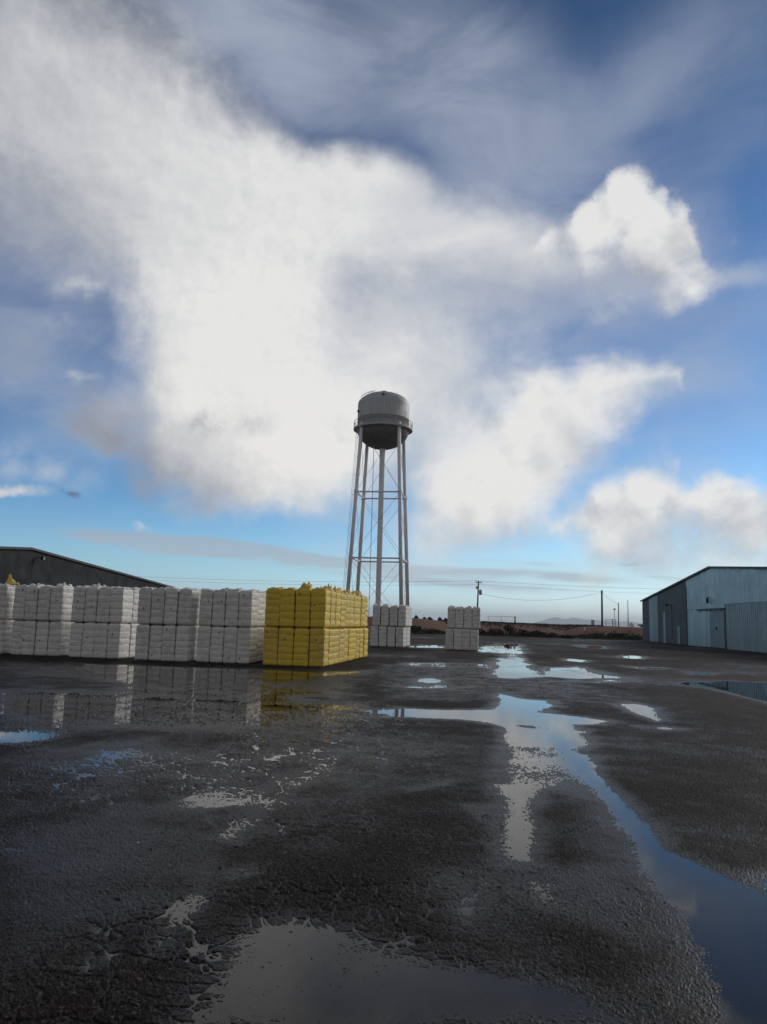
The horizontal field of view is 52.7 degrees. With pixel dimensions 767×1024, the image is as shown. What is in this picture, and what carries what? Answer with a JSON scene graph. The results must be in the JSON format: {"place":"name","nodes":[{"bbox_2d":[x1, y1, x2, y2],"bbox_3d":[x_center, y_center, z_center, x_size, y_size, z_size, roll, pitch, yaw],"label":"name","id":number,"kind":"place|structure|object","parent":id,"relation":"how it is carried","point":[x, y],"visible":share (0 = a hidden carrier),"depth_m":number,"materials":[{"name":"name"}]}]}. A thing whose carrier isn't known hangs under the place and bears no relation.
{"place":"outdoors","nodes":[
{"label":"outdoors","id":0,"kind":"place"},
{"bbox_2d":[0,633,766,1023],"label":"asphalt yard","id":1,"kind":"structure","parent":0,"point":[404,837],"depth_m":6.33,"materials":[{"name":"black asphalt"}]},
{"bbox_2d":[0,620,15,653],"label":"cotton bale","id":2,"kind":"object","parent":1,"relation":"on","point":[6,626],"visible":0.66,"depth_m":29.52},
{"bbox_2d":[0,584,15,619],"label":"cotton bale","id":3,"kind":"object","parent":2,"relation":"on","point":[7,593],"visible":0.73,"depth_m":29.63},
{"bbox_2d":[4,574,19,584],"bbox_3d":[-14.603,2.645,30.442,0.572,0.420,0.426,5,-9,-23],"label":"wrap scrap","id":4,"kind":"object","parent":3,"relation":"on","point":[10,580],"visible":0.98,"depth_m":30.27,"materials":[{"name":"yellow plastic"}]},
{"bbox_2d":[10,620,24,654],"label":"cotton bale","id":5,"kind":"object","parent":1,"relation":"on","point":[16,639],"visible":0.56,"depth_m":29.15},
{"bbox_2d":[12,584,35,620],"bbox_3d":[-13.739,3.456,29.750,0.526,1.437,0.881,0,-8,11],"label":"cotton bale","id":6,"kind":"object","parent":5,"relation":"on","point":[18,612],"visible":0.52,"depth_m":29.32},
{"bbox_2d":[21,621,38,655],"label":"cotton bale","id":7,"kind":"object","parent":1,"relation":"on","point":[29,637],"visible":0.65,"depth_m":29.04},
{"bbox_2d":[24,583,44,620],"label":"cotton bale","id":8,"kind":"object","parent":7,"relation":"on","point":[31,602],"visible":0.58,"depth_m":29.22},
{"bbox_2d":[34,621,51,655],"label":"cotton bale","id":9,"kind":"object","parent":1,"relation":"on","point":[42,637],"visible":0.57,"depth_m":29.00},
{"bbox_2d":[36,585,53,620],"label":"cotton bale","id":10,"kind":"object","parent":9,"relation":"on","point":[44,599],"visible":0.63,"depth_m":29.13},
{"bbox_2d":[47,621,71,655],"bbox_3d":[-12.261,4.808,29.334,0.501,1.341,0.875,1,-8,8],"label":"cotton bale","id":11,"kind":"object","parent":1,"relation":"on","point":[59,639],"visible":0.84,"depth_m":28.98},
{"bbox_2d":[49,582,73,621],"bbox_3d":[-12.250,3.437,29.500,0.523,1.489,0.880,0,-8,9],"label":"cotton bale","id":12,"kind":"object","parent":11,"relation":"on","point":[61,601],"visible":0.93,"depth_m":29.14},
{"bbox_2d":[68,622,84,657],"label":"cotton bale","id":13,"kind":"object","parent":1,"relation":"on","point":[75,642],"visible":0.67,"depth_m":28.59},
{"bbox_2d":[71,585,90,622],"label":"cotton bale","id":14,"kind":"object","parent":13,"relation":"on","point":[78,604],"visible":0.68,"depth_m":28.76},
{"bbox_2d":[81,622,96,657],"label":"cotton bale","id":15,"kind":"object","parent":1,"relation":"on","point":[88,641],"visible":0.64,"depth_m":28.53},
{"bbox_2d":[84,583,105,622],"bbox_3d":[-10.805,3.429,29.136,0.505,1.482,0.877,0,-8,10],"label":"cotton bale","id":16,"kind":"object","parent":15,"relation":"on","point":[91,603],"visible":0.51,"depth_m":28.72},
{"bbox_2d":[93,623,109,658],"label":"cotton bale","id":17,"kind":"object","parent":1,"relation":"on","point":[100,640],"visible":0.65,"depth_m":28.41},
{"bbox_2d":[96,586,115,622],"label":"cotton bale","id":18,"kind":"object","parent":17,"relation":"on","point":[103,605],"visible":0.64,"depth_m":28.62},
{"bbox_2d":[106,623,130,658],"bbox_3d":[-9.860,4.800,28.786,0.507,1.337,0.878,0,-8,8],"label":"cotton bale","id":19,"kind":"object","parent":1,"relation":"on","point":[118,640],"visible":0.97,"depth_m":28.44},
{"bbox_2d":[109,586,133,623],"bbox_3d":[-9.805,3.482,28.976,0.527,1.388,0.882,0,-8,9],"label":"cotton bale","id":20,"kind":"object","parent":19,"relation":"on","point":[121,604],"visible":1,"depth_m":28.61},
{"bbox_2d":[128,623,138,657],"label":"cotton bale","id":21,"kind":"object","parent":1,"relation":"on","point":[132,638],"visible":0.37,"depth_m":29.33},
{"bbox_2d":[130,587,139,622],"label":"cotton bale","id":22,"kind":"object","parent":21,"relation":"on","point":[135,604],"visible":0.39,"depth_m":29.51},
{"bbox_2d":[134,624,152,659],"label":"cotton bale","id":23,"kind":"object","parent":1,"relation":"on","point":[143,635],"visible":0.64,"depth_m":28.00},
{"bbox_2d":[137,587,155,623],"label":"cotton bale","id":24,"kind":"object","parent":23,"relation":"on","point":[144,605],"visible":0.62,"depth_m":28.20},
{"bbox_2d":[148,625,164,660],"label":"cotton bale","id":25,"kind":"object","parent":1,"relation":"on","point":[155,644],"visible":0.62,"depth_m":27.96},
{"bbox_2d":[150,586,168,624],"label":"cotton bale","id":26,"kind":"object","parent":25,"relation":"on","point":[158,605],"visible":0.68,"depth_m":28.11},
{"bbox_2d":[161,625,178,661],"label":"cotton bale","id":27,"kind":"object","parent":1,"relation":"on","point":[168,642],"visible":0.73,"depth_m":27.83},
{"bbox_2d":[163,586,179,624],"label":"cotton bale","id":28,"kind":"object","parent":27,"relation":"on","point":[172,595],"visible":0.69,"depth_m":28.06},
{"bbox_2d":[174,625,197,661],"bbox_3d":[-7.184,4.794,28.210,0.525,1.337,0.875,0,-8,10],"label":"cotton bale","id":29,"kind":"object","parent":1,"relation":"on","point":[186,644],"visible":0.94,"depth_m":27.84},
{"bbox_2d":[177,587,200,625],"bbox_3d":[-7.130,3.466,28.387,0.507,1.405,0.880,1,-8,9],"label":"cotton bale","id":30,"kind":"object","parent":29,"relation":"on","point":[189,606],"visible":0.99,"depth_m":28.01},
{"bbox_2d":[196,626,214,661],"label":"cotton bale","id":31,"kind":"object","parent":1,"relation":"on","point":[203,643],"visible":0.62,"depth_m":27.86},
{"bbox_2d":[198,588,216,625],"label":"cotton bale","id":32,"kind":"object","parent":31,"relation":"on","point":[206,607],"visible":0.76,"depth_m":28.04},
{"bbox_2d":[210,626,225,662],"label":"cotton bale","id":33,"kind":"object","parent":1,"relation":"on","point":[217,645],"visible":0.69,"depth_m":27.75},
{"bbox_2d":[212,588,229,626],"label":"cotton bale","id":34,"kind":"object","parent":33,"relation":"on","point":[219,607],"visible":0.77,"depth_m":27.98},
{"bbox_2d":[223,627,239,663],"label":"cotton bale","id":35,"kind":"object","parent":1,"relation":"on","point":[230,645],"visible":0.71,"depth_m":27.66},
{"bbox_2d":[225,588,242,626],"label":"cotton bale","id":36,"kind":"object","parent":35,"relation":"on","point":[232,609],"visible":0.72,"depth_m":27.89},
{"bbox_2d":[236,627,257,663],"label":"cotton bale","id":37,"kind":"object","parent":1,"relation":"on","point":[246,649],"visible":0.97,"depth_m":27.66},
{"bbox_2d":[238,589,258,626],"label":"cotton bale","id":38,"kind":"object","parent":37,"relation":"on","point":[248,608],"visible":0.99,"depth_m":27.82},
{"bbox_2d":[255,627,263,662],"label":"cotton bale","id":39,"kind":"object","parent":1,"relation":"on","point":[260,644],"visible":0.41,"depth_m":28.80},
{"bbox_2d":[255,590,265,626],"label":"cotton bale","id":40,"kind":"object","parent":39,"relation":"on","point":[262,608],"visible":0.47,"depth_m":29.04},
{"bbox_2d":[263,627,280,665],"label":"cotton bale","id":41,"kind":"object","parent":1,"relation":"on","point":[270,647],"visible":0.72,"depth_m":27.19},
{"bbox_2d":[265,587,285,626],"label":"cotton bale","id":42,"kind":"object","parent":41,"relation":"on","point":[272,613],"visible":0.69,"depth_m":27.39},
{"bbox_2d":[277,627,296,665],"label":"cotton bale","id":43,"kind":"object","parent":1,"relation":"on","point":[286,645],"visible":0.74,"depth_m":27.10},
{"bbox_2d":[279,587,296,626],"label":"cotton bale","id":44,"kind":"object","parent":43,"relation":"on","point":[287,606],"visible":0.8,"depth_m":27.30},
{"bbox_2d":[293,628,310,666],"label":"cotton bale","id":45,"kind":"object","parent":1,"relation":"on","point":[301,651],"visible":0.78,"depth_m":26.99},
{"bbox_2d":[295,582,312,627],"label":"cotton bale","id":46,"kind":"object","parent":45,"relation":"on","point":[303,607],"visible":0.83,"depth_m":27.24},
{"bbox_2d":[309,628,328,666],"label":"cotton bale","id":47,"kind":"object","parent":1,"relation":"on","point":[319,647],"visible":0.98,"depth_m":26.97},
{"bbox_2d":[310,587,330,627],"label":"cotton bale","id":48,"kind":"object","parent":47,"relation":"on","point":[320,607],"visible":0.98,"depth_m":27.15},
{"bbox_2d":[328,628,334,665],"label":"cotton bale","id":49,"kind":"object","parent":1,"relation":"on","point":[331,643],"visible":0.34,"depth_m":28.04},
{"bbox_2d":[321,583,335,627],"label":"cotton bale","id":50,"kind":"object","parent":49,"relation":"on","point":[332,608],"visible":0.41,"depth_m":28.23},
{"bbox_2d":[332,628,339,663],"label":"cotton bale","id":51,"kind":"object","parent":1,"relation":"on","point":[336,649],"visible":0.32,"depth_m":28.93},
{"bbox_2d":[334,590,340,627],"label":"cotton bale","id":52,"kind":"object","parent":51,"relation":"on","point":[338,610],"visible":0.35,"depth_m":29.11},
{"bbox_2d":[338,628,344,662],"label":"cotton bale","id":53,"kind":"object","parent":1,"relation":"on","point":[341,644],"visible":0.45,"depth_m":29.71},
{"bbox_2d":[333,586,345,627],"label":"cotton bale","id":54,"kind":"object","parent":53,"relation":"on","point":[343,609],"visible":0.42,"depth_m":29.97},
{"bbox_2d":[343,628,348,661],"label":"cotton bale","id":55,"kind":"object","parent":1,"relation":"on","point":[346,645],"visible":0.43,"depth_m":30.66},
{"bbox_2d":[344,591,350,627],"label":"cotton bale","id":56,"kind":"object","parent":55,"relation":"on","point":[347,621],"visible":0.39,"depth_m":30.70},
{"bbox_2d":[347,628,353,660],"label":"cotton bale","id":57,"kind":"object","parent":1,"relation":"on","point":[350,643],"visible":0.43,"depth_m":31.38},
{"bbox_2d":[343,588,353,627],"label":"cotton bale","id":58,"kind":"object","parent":57,"relation":"on","point":[351,610],"visible":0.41,"depth_m":31.58},
{"bbox_2d":[352,628,355,659],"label":"cotton bale","id":59,"kind":"object","parent":1,"relation":"on","point":[354,645],"visible":0.26,"depth_m":32.44},
{"bbox_2d":[346,590,357,627],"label":"cotton bale","id":60,"kind":"object","parent":59,"relation":"on","point":[355,609],"visible":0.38,"depth_m":32.45},
{"bbox_2d":[355,628,359,658],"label":"cotton bale","id":61,"kind":"object","parent":1,"relation":"on","point":[357,642],"visible":0.38,"depth_m":33.09},
{"bbox_2d":[355,594,360,627],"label":"cotton bale","id":62,"kind":"object","parent":61,"relation":"on","point":[359,607],"visible":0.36,"depth_m":33.38},
{"bbox_2d":[358,628,363,658],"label":"cotton bale","id":63,"kind":"object","parent":1,"relation":"on","point":[361,643],"visible":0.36,"depth_m":33.93},
{"bbox_2d":[355,590,365,627],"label":"cotton bale","id":64,"kind":"object","parent":63,"relation":"on","point":[362,615],"visible":0.42,"depth_m":34.09},
{"bbox_2d":[362,627,367,657],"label":"cotton bale","id":65,"kind":"object","parent":1,"relation":"on","point":[365,643],"visible":0.4,"depth_m":34.65},
{"bbox_2d":[362,596,367,627],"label":"cotton bale","id":66,"kind":"object","parent":65,"relation":"on","point":[366,609],"visible":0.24,"depth_m":35.11},
{"bbox_2d":[370,626,378,646],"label":"cotton bale","id":67,"kind":"object","parent":1,"relation":"on","point":[374,638],"visible":0.84,"depth_m":49.29},
{"bbox_2d":[372,604,380,625],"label":"cotton bale","id":68,"kind":"object","parent":67,"relation":"on","point":[376,619],"visible":0.88,"depth_m":49.46},
{"bbox_2d":[378,626,387,646],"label":"cotton bale","id":69,"kind":"object","parent":1,"relation":"on","point":[383,631],"visible":0.87,"depth_m":49.22},
{"bbox_2d":[381,604,389,625],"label":"cotton bale","id":70,"kind":"object","parent":69,"relation":"on","point":[385,614],"visible":0.91,"depth_m":49.38},
{"bbox_2d":[0,644,766,1023],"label":"puddle water","id":71,"kind":"structure","parent":1,"relation":"on","point":[726,918],"depth_m":4.63,"materials":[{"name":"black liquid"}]},
{"bbox_2d":[387,627,395,646],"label":"cotton bale","id":72,"kind":"object","parent":1,"relation":"on","point":[391,638],"visible":0.86,"depth_m":49.12},
{"bbox_2d":[390,605,397,626],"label":"cotton bale","id":73,"kind":"object","parent":72,"relation":"on","point":[394,616],"visible":0.86,"depth_m":49.28},
{"bbox_2d":[395,627,404,646],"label":"cotton bale","id":74,"kind":"object","parent":1,"relation":"on","point":[400,636],"visible":0.98,"depth_m":49.06},
{"bbox_2d":[398,605,407,626],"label":"cotton bale","id":75,"kind":"object","parent":74,"relation":"on","point":[402,615],"visible":1,"depth_m":49.21},
{"bbox_2d":[406,627,408,646],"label":"cotton bale","id":76,"kind":"object","parent":1,"relation":"on","point":[407,633],"visible":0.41,"depth_m":50.97},
{"bbox_2d":[406,605,408,626],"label":"cotton bale","id":77,"kind":"object","parent":76,"relation":"on","point":[408,617],"visible":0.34,"depth_m":50.55},
{"bbox_2d":[408,606,410,626],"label":"cotton bale","id":78,"kind":"object","parent":76,"relation":"on","point":[409,615],"visible":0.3,"depth_m":51.17},
{"bbox_2d":[408,627,409,645],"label":"cotton bale","id":79,"kind":"object","parent":1,"relation":"on","point":[409,637],"visible":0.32,"depth_m":51.94},
{"bbox_2d":[407,605,411,626],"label":"cotton bale","id":80,"kind":"object","parent":79,"relation":"on","point":[411,617],"visible":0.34,"depth_m":52.11},
{"bbox_2d":[410,625,421,631],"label":"shrub","id":81,"kind":"object","parent":1,"relation":"on","point":[414,628],"visible":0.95,"depth_m":101.63,"materials":[{"name":"green plant"}]},
{"bbox_2d":[422,628,436,633],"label":"shrub","id":82,"kind":"object","parent":1,"relation":"on","point":[433,630],"visible":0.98,"depth_m":100.97,"materials":[{"name":"green plant"}]},
{"bbox_2d":[445,628,453,649],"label":"cotton bale","id":83,"kind":"object","parent":1,"relation":"on","point":[449,643],"visible":0.92,"depth_m":47.31},
{"bbox_2d":[447,605,455,628],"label":"cotton bale","id":84,"kind":"object","parent":83,"relation":"on","point":[451,618],"visible":0.88,"depth_m":47.45},
{"bbox_2d":[454,628,461,649],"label":"cotton bale","id":85,"kind":"object","parent":1,"relation":"on","point":[457,639],"visible":0.81,"depth_m":47.19},
{"bbox_2d":[455,606,463,628],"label":"cotton bale","id":86,"kind":"object","parent":85,"relation":"on","point":[459,621],"visible":0.93,"depth_m":47.34},
{"bbox_2d":[462,628,470,649],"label":"cotton bale","id":87,"kind":"object","parent":1,"relation":"on","point":[465,639],"visible":0.96,"depth_m":47.11},
{"bbox_2d":[464,606,471,628],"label":"cotton bale","id":88,"kind":"object","parent":87,"relation":"on","point":[468,617],"visible":0.89,"depth_m":47.25},
{"bbox_2d":[470,629,478,650],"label":"cotton bale","id":89,"kind":"object","parent":1,"relation":"on","point":[474,635],"visible":1,"depth_m":47.04},
{"bbox_2d":[472,606,480,628],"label":"cotton bale","id":90,"kind":"object","parent":89,"relation":"on","point":[476,614],"visible":1,"depth_m":47.21},
{"bbox_2d":[477,628,486,634],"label":"shrub","id":91,"kind":"object","parent":1,"relation":"on","point":[482,631],"visible":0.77,"depth_m":101.79,"materials":[{"name":"green plant"}]},
{"bbox_2d":[485,627,506,635],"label":"shrub","id":92,"kind":"object","parent":1,"relation":"on","point":[496,631],"visible":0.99,"depth_m":101.11,"materials":[{"name":"green plant"}]},
{"bbox_2d":[503,623,517,634],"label":"shrub","id":93,"kind":"object","parent":1,"relation":"on","point":[510,629],"visible":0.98,"depth_m":102.12,"materials":[{"name":"green plant"}]},
{"bbox_2d":[517,629,531,635],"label":"shrub","id":94,"kind":"object","parent":1,"relation":"on","point":[524,632],"visible":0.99,"depth_m":100.96,"materials":[{"name":"green plant"}]},
{"bbox_2d":[591,633,612,636],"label":"shrub","id":95,"kind":"object","parent":1,"relation":"on","point":[597,634],"visible":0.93,"depth_m":101.96,"materials":[{"name":"green plant"}]},
{"bbox_2d":[607,632,628,636],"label":"shrub","id":96,"kind":"object","parent":1,"relation":"on","point":[614,634],"visible":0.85,"depth_m":102.00,"materials":[{"name":"green plant"}]},
{"bbox_2d":[623,635,641,638],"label":"shrub","id":97,"kind":"object","parent":1,"relation":"on","point":[633,636],"visible":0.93,"depth_m":100.67,"materials":[{"name":"green plant"}]},
{"bbox_2d":[0,0,766,622],"label":"sky","id":98,"kind":"structure","parent":0,"point":[539,227],"materials":[{"name":"blue"}]},
{"bbox_2d":[364,616,642,639],"bbox_3d":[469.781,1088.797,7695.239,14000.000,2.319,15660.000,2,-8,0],"label":"ground","id":99,"kind":"structure","parent":0,"point":[432,624],"depth_m":112.67,"materials":[{"name":"brown soil"}]},
{"bbox_2d":[0,546,170,587],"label":"dark warehouse","id":100,"kind":"structure","parent":99,"relation":"on","point":[26,565],"depth_m":68.57,"materials":[{"name":"metal"}]},
{"bbox_2d":[343,390,412,617],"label":"water tower","id":101,"kind":"structure","parent":99,"relation":"on","point":[382,426],"depth_m":118.91,"materials":[{"name":"metal"}]},
{"bbox_2d":[475,581,481,606],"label":"utility pole","id":102,"kind":"object","parent":99,"relation":"on","point":[479,592],"visible":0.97,"depth_m":149.19,"materials":[{"name":"brown wood"}]},
{"bbox_2d":[137,576,642,588],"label":"power line","id":103,"kind":"object","parent":102,"relation":"attached to","point":[421,581],"visible":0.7,"depth_m":149.20,"materials":[{"name":"black metal"}]},
{"bbox_2d":[154,580,653,593],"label":"power line","id":104,"kind":"object","parent":102,"relation":"attached to","point":[476,584],"visible":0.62,"depth_m":149.19,"materials":[{"name":"black metal"}]},
{"bbox_2d":[488,616,515,621],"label":"chain link fence","id":105,"kind":"object","parent":99,"relation":"on","point":[501,620],"visible":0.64,"depth_m":148.65,"materials":[{"name":"metal"}]},
{"bbox_2d":[441,620,604,631],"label":"dry weeds","id":106,"kind":"object","parent":99,"relation":"on","point":[541,625],"visible":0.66,"depth_m":123.44,"materials":[{"name":"brown plant"}]},
{"bbox_2d":[410,629,642,640],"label":"ground cover","id":107,"kind":"object","parent":99,"relation":"on","point":[604,636],"visible":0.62,"depth_m":100.78,"materials":[{"name":"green plant"}]},
{"bbox_2d":[530,630,544,636],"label":"shrub","id":108,"kind":"object","parent":107,"relation":"on","point":[538,633],"visible":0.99,"depth_m":100.81,"materials":[{"name":"green plant"}]},
{"bbox_2d":[542,632,559,637],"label":"shrub","id":109,"kind":"object","parent":99,"relation":"on","point":[551,634],"visible":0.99,"depth_m":99.85,"materials":[{"name":"green plant"}]},
{"bbox_2d":[558,634,572,637],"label":"shrub","id":110,"kind":"object","parent":99,"relation":"on","point":[566,636],"visible":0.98,"depth_m":99.21,"materials":[{"name":"green plant"}]},
{"bbox_2d":[601,590,602,625],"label":"bare pole","id":111,"kind":"object","parent":99,"relation":"on","point":[602,607],"visible":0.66,"depth_m":148.91,"materials":[{"name":"brown wood"}]},
{"bbox_2d":[640,566,766,652],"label":"metal warehouse","id":112,"kind":"structure","parent":99,"relation":"on","point":[723,607],"depth_m":71.47,"materials":[{"name":"blue metal"}]},
{"bbox_2d":[698,611,709,646],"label":"sliding door","id":113,"kind":"structure","parent":112,"relation":"in","point":[704,622],"depth_m":73.88,"materials":[{"name":"metal"}]},
{"bbox_2d":[709,610,724,647],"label":"sliding door","id":114,"kind":"structure","parent":112,"relation":"in","point":[716,617],"depth_m":70.36,"materials":[{"name":"metal"}]},
{"bbox_2d":[535,617,642,626],"bbox_3d":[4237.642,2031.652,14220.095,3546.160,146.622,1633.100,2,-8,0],"label":"mountains","id":115,"kind":"structure","parent":0,"point":[558,620],"depth_m":13752.46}
]}

